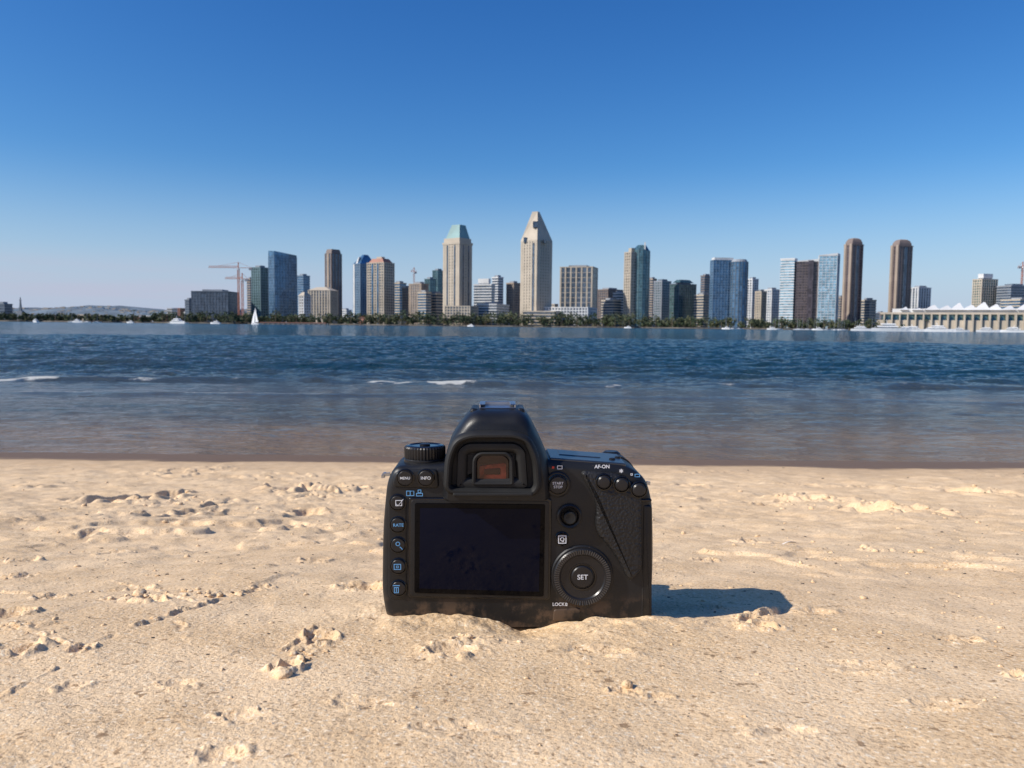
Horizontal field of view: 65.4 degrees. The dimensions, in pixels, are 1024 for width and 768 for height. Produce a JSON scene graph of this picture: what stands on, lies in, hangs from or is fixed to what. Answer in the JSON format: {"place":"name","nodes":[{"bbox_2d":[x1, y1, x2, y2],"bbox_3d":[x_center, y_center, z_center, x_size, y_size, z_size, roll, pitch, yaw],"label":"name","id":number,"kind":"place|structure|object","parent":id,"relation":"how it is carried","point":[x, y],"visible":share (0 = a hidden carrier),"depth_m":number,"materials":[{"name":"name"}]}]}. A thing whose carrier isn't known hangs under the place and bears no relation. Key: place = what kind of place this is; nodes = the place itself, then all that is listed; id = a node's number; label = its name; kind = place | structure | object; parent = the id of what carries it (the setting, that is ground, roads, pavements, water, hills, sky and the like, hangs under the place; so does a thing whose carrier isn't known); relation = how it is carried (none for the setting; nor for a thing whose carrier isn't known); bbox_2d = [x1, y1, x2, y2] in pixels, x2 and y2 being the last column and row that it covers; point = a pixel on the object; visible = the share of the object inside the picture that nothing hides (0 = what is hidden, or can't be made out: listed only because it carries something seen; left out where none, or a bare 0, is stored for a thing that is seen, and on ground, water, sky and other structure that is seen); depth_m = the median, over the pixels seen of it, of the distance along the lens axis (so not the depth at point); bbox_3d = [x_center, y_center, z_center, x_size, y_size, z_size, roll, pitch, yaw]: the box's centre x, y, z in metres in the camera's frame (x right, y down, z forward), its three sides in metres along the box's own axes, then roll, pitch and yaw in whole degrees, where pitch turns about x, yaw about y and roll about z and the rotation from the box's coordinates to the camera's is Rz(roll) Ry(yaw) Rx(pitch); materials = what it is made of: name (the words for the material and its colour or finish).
{"place":"outdoors","nodes":[
{"label":"outdoors","id":0,"kind":"place"},
{"bbox_2d":[13,305,246,317],"bbox_3d":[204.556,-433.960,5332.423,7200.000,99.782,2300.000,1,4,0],"label":"hills","id":1,"kind":"structure","parent":0,"point":[115,313],"depth_m":4463.64,"materials":[{"name":"grey"}]},
{"bbox_2d":[12,306,246,316],"bbox_3d":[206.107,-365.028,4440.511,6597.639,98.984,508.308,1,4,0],"label":"hillside houses","id":2,"kind":"structure","parent":1,"relation":"on","point":[115,308],"depth_m":4534.09,"materials":[{"name":"beige stone"}]},
{"bbox_2d":[167,308,177,315],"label":"building","id":3,"kind":"structure","parent":0,"point":[173,310],"depth_m":1276.91,"materials":[{"name":"grey glass"}]},
{"bbox_2d":[177,308,184,315],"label":"building","id":4,"kind":"structure","parent":0,"point":[179,310],"depth_m":1348.32,"materials":[{"name":"grey concrete"}]},
{"bbox_2d":[251,265,268,322],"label":"apartment tower","id":5,"kind":"structure","parent":0,"point":[259,291],"depth_m":1097.96,"materials":[{"name":"green glass"}]},
{"bbox_2d":[342,308,351,323],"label":"building","id":6,"kind":"structure","parent":0,"point":[345,311],"depth_m":1385.40,"materials":[{"name":"white concrete"}]},
{"bbox_2d":[367,257,394,323],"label":"hotel tower","id":7,"kind":"structure","parent":0,"point":[381,285],"depth_m":1081.56,"materials":[{"name":"beige concrete"}]},
{"bbox_2d":[395,281,406,314],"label":"apartment tower","id":8,"kind":"structure","parent":0,"point":[399,285],"depth_m":1156.69,"materials":[{"name":"white glass"}]},
{"bbox_2d":[402,286,408,315],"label":"apartment tower","id":9,"kind":"structure","parent":0,"point":[405,298],"depth_m":1109.15,"materials":[{"name":"grey glass"}]},
{"bbox_2d":[0,320,850,329],"bbox_3d":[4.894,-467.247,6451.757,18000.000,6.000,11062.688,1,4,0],"label":"shore land","id":10,"kind":"structure","parent":0,"point":[415,325],"depth_m":951.74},
{"bbox_2d":[0,302,12,319],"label":"office block","id":11,"kind":"structure","parent":10,"relation":"on","point":[6,307],"depth_m":1039.55,"materials":[{"name":"grey glass"}]},
{"bbox_2d":[17,297,23,319],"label":"harbour signal tower","id":12,"kind":"structure","parent":10,"relation":"on","point":[20,311],"depth_m":1094.54,"materials":[{"name":"grey concrete"}]},
{"bbox_2d":[185,298,190,321],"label":"office block","id":13,"kind":"structure","parent":10,"relation":"on","point":[187,305],"depth_m":1116.71,"materials":[{"name":"grey glass"}]},
{"bbox_2d":[191,289,238,322],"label":"office block","id":14,"kind":"structure","parent":10,"relation":"on","point":[216,301],"depth_m":1055.71,"materials":[{"name":"grey glass"}]},
{"bbox_2d":[208,262,252,314],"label":"tower crane","id":15,"kind":"object","parent":10,"relation":"on","point":[237,267],"visible":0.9,"depth_m":1022.36,"materials":[{"name":"red metal"}]},
{"bbox_2d":[225,273,248,322],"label":"tower crane","id":16,"kind":"object","parent":10,"relation":"on","point":[242,279],"visible":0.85,"depth_m":993.64,"materials":[{"name":"red metal"}]},
{"bbox_2d":[247,277,251,322],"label":"apartment tower","id":17,"kind":"structure","parent":10,"relation":"on","point":[249,307],"depth_m":1175.01,"materials":[{"name":"grey concrete"}]},
{"bbox_2d":[268,251,296,320],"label":"glass office tower","id":18,"kind":"structure","parent":10,"relation":"on","point":[282,280],"depth_m":1052.79,"materials":[{"name":"blue glass"}]},
{"bbox_2d":[297,274,309,314],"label":"office block","id":19,"kind":"structure","parent":10,"relation":"on","point":[303,282],"depth_m":1246.74,"materials":[{"name":"blue glass"}]},
{"bbox_2d":[298,292,310,320],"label":"office block","id":20,"kind":"structure","parent":10,"relation":"on","point":[304,298],"depth_m":1008.46,"materials":[{"name":"white concrete"}]},
{"bbox_2d":[308,287,337,323],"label":"building","id":21,"kind":"structure","parent":10,"relation":"on","point":[324,300],"depth_m":1039.03,"materials":[{"name":"beige concrete"}]},
{"bbox_2d":[325,249,341,317],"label":"condominium tower","id":22,"kind":"structure","parent":10,"relation":"on","point":[333,268],"depth_m":1147.91,"materials":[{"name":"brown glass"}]},
{"bbox_2d":[353,255,370,318],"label":"office tower","id":23,"kind":"structure","parent":10,"relation":"on","point":[360,284],"depth_m":1197.76,"materials":[{"name":"blue glass"}]},
{"bbox_2d":[411,269,416,281],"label":"tower crane","id":24,"kind":"object","parent":10,"relation":"on","point":[414,272],"visible":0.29,"depth_m":1289.82,"materials":[{"name":"white metal"}]},
{"bbox_2d":[409,282,428,323],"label":"apartment tower","id":25,"kind":"structure","parent":10,"relation":"on","point":[415,288],"depth_m":1061.79,"materials":[{"name":"beige concrete"}]},
{"bbox_2d":[418,290,431,324],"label":"office block","id":26,"kind":"structure","parent":10,"relation":"on","point":[424,300],"depth_m":1039.11,"materials":[{"name":"white glass"}]},
{"bbox_2d":[424,277,435,291],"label":"glass office tower","id":27,"kind":"structure","parent":10,"relation":"on","point":[431,281],"depth_m":1187.02,"materials":[{"name":"blue glass"}]},
{"bbox_2d":[431,291,442,324],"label":"office block","id":28,"kind":"structure","parent":10,"relation":"on","point":[437,302],"depth_m":1068.93,"materials":[{"name":"grey glass"}]},
{"bbox_2d":[432,269,442,292],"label":"glass office tower","id":29,"kind":"structure","parent":10,"relation":"on","point":[437,274],"depth_m":1215.29,"materials":[{"name":"teal glass"}]},
{"bbox_2d":[0,309,904,328],"bbox_3d":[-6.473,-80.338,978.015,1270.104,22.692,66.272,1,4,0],"label":"shoreline trees","id":30,"kind":"object","parent":10,"relation":"on","point":[610,321],"visible":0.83,"depth_m":966.09,"materials":[{"name":"green plant"}]},
{"bbox_2d":[442,225,472,313],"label":"hotel tower","id":31,"kind":"structure","parent":10,"relation":"on","point":[457,244],"depth_m":1011.04,"materials":[{"name":"beige concrete"}]},
{"bbox_2d":[444,306,477,324],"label":"hotel podium","id":32,"kind":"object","parent":10,"relation":"on","point":[449,311],"visible":0.48,"depth_m":987.43,"materials":[{"name":"beige concrete"}]},
{"bbox_2d":[473,279,494,305],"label":"condominium tower","id":33,"kind":"structure","parent":10,"relation":"on","point":[484,290],"depth_m":1089.48,"materials":[{"name":"white glass"}]},
{"bbox_2d":[477,302,509,324],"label":"building","id":34,"kind":"structure","parent":10,"relation":"on","point":[491,307],"depth_m":1022.12,"materials":[{"name":"white glass"}]},
{"bbox_2d":[492,275,503,303],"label":"condominium tower","id":35,"kind":"structure","parent":10,"relation":"on","point":[497,280],"depth_m":1156.30,"materials":[{"name":"white glass"}]},
{"bbox_2d":[520,211,552,325],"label":"hotel tower","id":36,"kind":"structure","parent":10,"relation":"on","point":[536,271],"depth_m":1001.85,"materials":[{"name":"beige concrete"}]},
{"bbox_2d":[523,311,560,325],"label":"hotel podium","id":37,"kind":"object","parent":10,"relation":"on","point":[547,314],"visible":0.42,"depth_m":978.50,"materials":[{"name":"beige concrete"}]},
{"bbox_2d":[544,307,596,325],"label":"office block","id":38,"kind":"structure","parent":10,"relation":"on","point":[584,311],"depth_m":993.84,"materials":[{"name":"white concrete"}]},
{"bbox_2d":[559,265,597,307],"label":"county office building","id":39,"kind":"structure","parent":10,"relation":"on","point":[578,285],"depth_m":1080.64,"materials":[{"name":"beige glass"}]},
{"bbox_2d":[597,288,622,325],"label":"office block","id":40,"kind":"structure","parent":10,"relation":"on","point":[604,293],"depth_m":1183.62,"materials":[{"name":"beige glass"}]},
{"bbox_2d":[601,298,620,326],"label":"office block","id":41,"kind":"structure","parent":10,"relation":"on","point":[611,305],"depth_m":1062.45,"materials":[{"name":"grey glass"}]},
{"bbox_2d":[613,291,622,326],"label":"apartment tower","id":42,"kind":"structure","parent":10,"relation":"on","point":[618,295],"depth_m":1117.76,"materials":[{"name":"blue glass"}]},
{"bbox_2d":[649,277,656,326],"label":"apartment tower","id":43,"kind":"structure","parent":10,"relation":"on","point":[651,288],"depth_m":1205.54,"materials":[{"name":"grey glass"}]},
{"bbox_2d":[694,293,708,327],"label":"office block","id":44,"kind":"structure","parent":10,"relation":"on","point":[701,304],"depth_m":1069.88,"materials":[{"name":"beige concrete"}]},
{"bbox_2d":[700,274,709,292],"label":"apartment tower","id":45,"kind":"structure","parent":10,"relation":"on","point":[705,282],"depth_m":1225.03,"materials":[{"name":"white glass"}]},
{"bbox_2d":[746,277,758,327],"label":"apartment tower","id":46,"kind":"structure","parent":10,"relation":"on","point":[753,284],"depth_m":1176.18,"materials":[{"name":"white glass"}]},
{"bbox_2d":[778,253,839,328],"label":"waterfront hotel","id":47,"kind":"structure","parent":10,"relation":"on","point":[808,288],"depth_m":1018.19,"materials":[{"name":"blue glass"}]},
{"bbox_2d":[841,238,863,328],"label":"condominium tower","id":48,"kind":"structure","parent":10,"relation":"on","point":[852,279],"depth_m":1075.98,"materials":[{"name":"brown concrete"}]},
{"bbox_2d":[888,239,913,311],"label":"condominium tower","id":49,"kind":"structure","parent":10,"relation":"on","point":[900,273],"depth_m":1055.50,"materials":[{"name":"brown concrete"}]},
{"bbox_2d":[971,274,997,307],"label":"glass office tower","id":50,"kind":"structure","parent":10,"relation":"on","point":[984,287],"depth_m":1148.17,"materials":[{"name":"beige stone"}]},
{"bbox_2d":[996,284,1023,307],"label":"office block","id":51,"kind":"structure","parent":10,"relation":"on","point":[1007,291],"depth_m":1128.94,"materials":[{"name":"grey glass"}]},
{"bbox_2d":[1000,297,1023,308],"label":"office block","id":52,"kind":"structure","parent":10,"relation":"on","point":[1015,303],"depth_m":1065.17,"materials":[{"name":"white glass"}]},
{"bbox_2d":[1017,262,1023,283],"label":"tower crane","id":53,"kind":"object","parent":10,"relation":"on","point":[1021,267],"visible":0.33,"depth_m":1190.21,"materials":[{"name":"white metal"}]},
{"bbox_2d":[0,452,1023,767],"bbox_3d":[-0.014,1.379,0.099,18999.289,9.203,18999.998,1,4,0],"label":"sand beach","id":54,"kind":"structure","parent":0,"point":[136,696],"depth_m":0.41,"materials":[{"name":"beige sand"}]},
{"bbox_2d":[0,481,1023,758],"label":"sand clods","id":55,"kind":"object","parent":54,"relation":"on","point":[282,673],"visible":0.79,"depth_m":0.51,"materials":[{"name":"beige sand"}]},
{"bbox_2d":[381,401,652,630],"bbox_3d":[0.002,0.074,0.481,0.154,0.129,0.099,0,4,-1],"label":"dslr camera","id":56,"kind":"object","parent":54,"relation":"on","point":[496,511],"visible":1,"depth_m":0.44,"materials":[{"name":"black plastic"}]},
{"bbox_2d":[477,456,508,478],"bbox_3d":[-0.010,0.046,0.435,0.018,0.014,0.002,0,4,-1],"label":"viewfinder window","id":57,"kind":"structure","parent":56,"relation":"in","point":[482,460],"depth_m":0.43,"materials":[{"name":"brown glass"}]},
{"bbox_2d":[641,505,651,615],"bbox_3d":[0.076,0.099,0.449,0.006,0.064,0.006,0,4,-1],"label":"card door","id":58,"kind":"structure","parent":56,"relation":"in","point":[647,509],"depth_m":0.45,"materials":[{"name":"black plastic"}]},
{"bbox_2d":[13,467,1023,734],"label":"beach pebbles","id":59,"kind":"object","parent":54,"relation":"on","point":[545,701],"visible":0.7,"depth_m":0.56,"materials":[{"name":"beige stone"}]},
{"bbox_2d":[0,322,1023,462],"bbox_3d":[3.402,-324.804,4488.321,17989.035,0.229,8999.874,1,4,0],"label":"bay water","id":60,"kind":"structure","parent":0,"point":[626,393],"depth_m":10.72,"materials":[{"name":"blue liquid"}]},
{"bbox_2d":[72,318,81,322],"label":"motor yacht","id":61,"kind":"object","parent":60,"relation":"on","point":[76,320],"visible":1,"depth_m":697.34,"materials":[{"name":"white plastic"}]},
{"bbox_2d":[170,316,183,323],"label":"harbour ferry","id":62,"kind":"object","parent":60,"relation":"on","point":[176,320],"visible":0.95,"depth_m":696.34,"materials":[{"name":"white"}]},
{"bbox_2d":[251,309,259,323],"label":"sailboat","id":63,"kind":"object","parent":60,"relation":"on","point":[254,319],"visible":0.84,"depth_m":697.55,"materials":[{"name":"white fabric"}]},
{"bbox_2d":[260,322,328,324],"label":"pier","id":64,"kind":"structure","parent":60,"relation":"in","point":[296,323],"depth_m":937.49,"materials":[{"name":"beige stone"}]},
{"bbox_2d":[851,326,870,330],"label":"motor yacht","id":65,"kind":"object","parent":60,"relation":"on","point":[860,328],"visible":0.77,"depth_m":647.42,"materials":[{"name":"white plastic"}]},
{"bbox_2d":[871,320,911,331],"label":"motor yacht","id":66,"kind":"object","parent":60,"relation":"on","point":[888,327],"visible":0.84,"depth_m":556.82,"materials":[{"name":"white plastic"}]},
{"bbox_2d":[908,326,923,331],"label":"motor yacht","id":67,"kind":"object","parent":60,"relation":"on","point":[915,328],"visible":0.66,"depth_m":596.55,"materials":[{"name":"white plastic"}]},
{"bbox_2d":[924,325,955,331],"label":"motor yacht","id":68,"kind":"object","parent":60,"relation":"on","point":[937,328],"visible":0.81,"depth_m":577.31,"materials":[{"name":"white plastic"}]},
{"bbox_2d":[877,302,1023,331],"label":"convention center","id":69,"kind":"structure","parent":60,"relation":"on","point":[971,318],"depth_m":945.87,"materials":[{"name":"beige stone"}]},
{"bbox_2d":[956,327,969,331],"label":"motor yacht","id":70,"kind":"object","parent":60,"relation":"on","point":[958,329],"visible":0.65,"depth_m":636.97,"materials":[{"name":"white plastic"}]},
{"bbox_2d":[976,326,999,331],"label":"motor yacht","id":71,"kind":"object","parent":60,"relation":"on","point":[986,329],"visible":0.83,"depth_m":697.16,"materials":[{"name":"white plastic"}]},
{"bbox_2d":[1000,325,1023,331],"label":"motor yacht","id":72,"kind":"object","parent":60,"relation":"on","point":[1012,329],"visible":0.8,"depth_m":695.90,"materials":[{"name":"white plastic"}]},
{"bbox_2d":[0,0,1023,312],"label":"sky","id":73,"kind":"structure","parent":0,"point":[147,146],"materials":[{"name":"blue"}]},
{"bbox_2d":[506,281,519,325],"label":"apartment tower","id":74,"kind":"structure","parent":0,"point":[513,294],"depth_m":1168.49,"materials":[{"name":"grey concrete"}]},
{"bbox_2d":[623,242,649,326],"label":"condominium tower","id":75,"kind":"structure","parent":0,"point":[636,278],"depth_m":1046.11,"materials":[{"name":"blue glass"}]},
{"bbox_2d":[653,279,671,326],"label":"apartment tower","id":76,"kind":"structure","parent":0,"point":[661,299],"depth_m":1139.12,"materials":[{"name":"grey glass"}]},
{"bbox_2d":[669,280,696,326],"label":"glass office tower","id":77,"kind":"structure","parent":0,"point":[682,293],"depth_m":1092.73,"materials":[{"name":"teal glass"}]},
{"bbox_2d":[708,257,748,327],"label":"glass office tower","id":78,"kind":"structure","parent":0,"point":[728,290],"depth_m":1032.60,"materials":[{"name":"blue glass"}]},
{"bbox_2d":[754,289,766,326],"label":"apartment tower","id":79,"kind":"structure","parent":0,"point":[760,303],"depth_m":1087.84,"materials":[{"name":"beige concrete"}]},
{"bbox_2d":[764,288,779,327],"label":"apartment tower","id":80,"kind":"structure","parent":0,"point":[772,305],"depth_m":1138.07,"materials":[{"name":"white glass"}]},
{"bbox_2d":[838,295,841,322],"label":"apartment tower","id":81,"kind":"structure","parent":0,"point":[839,306],"depth_m":1156.11,"materials":[{"name":"grey concrete"}]},
{"bbox_2d":[860,298,876,327],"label":"apartment tower","id":82,"kind":"structure","parent":0,"point":[868,307],"depth_m":1099.34,"materials":[{"name":"grey glass"}]},
{"bbox_2d":[910,286,930,308],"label":"apartment tower","id":83,"kind":"structure","parent":0,"point":[920,297],"depth_m":1128.24,"materials":[{"name":"white glass"}]}
]}

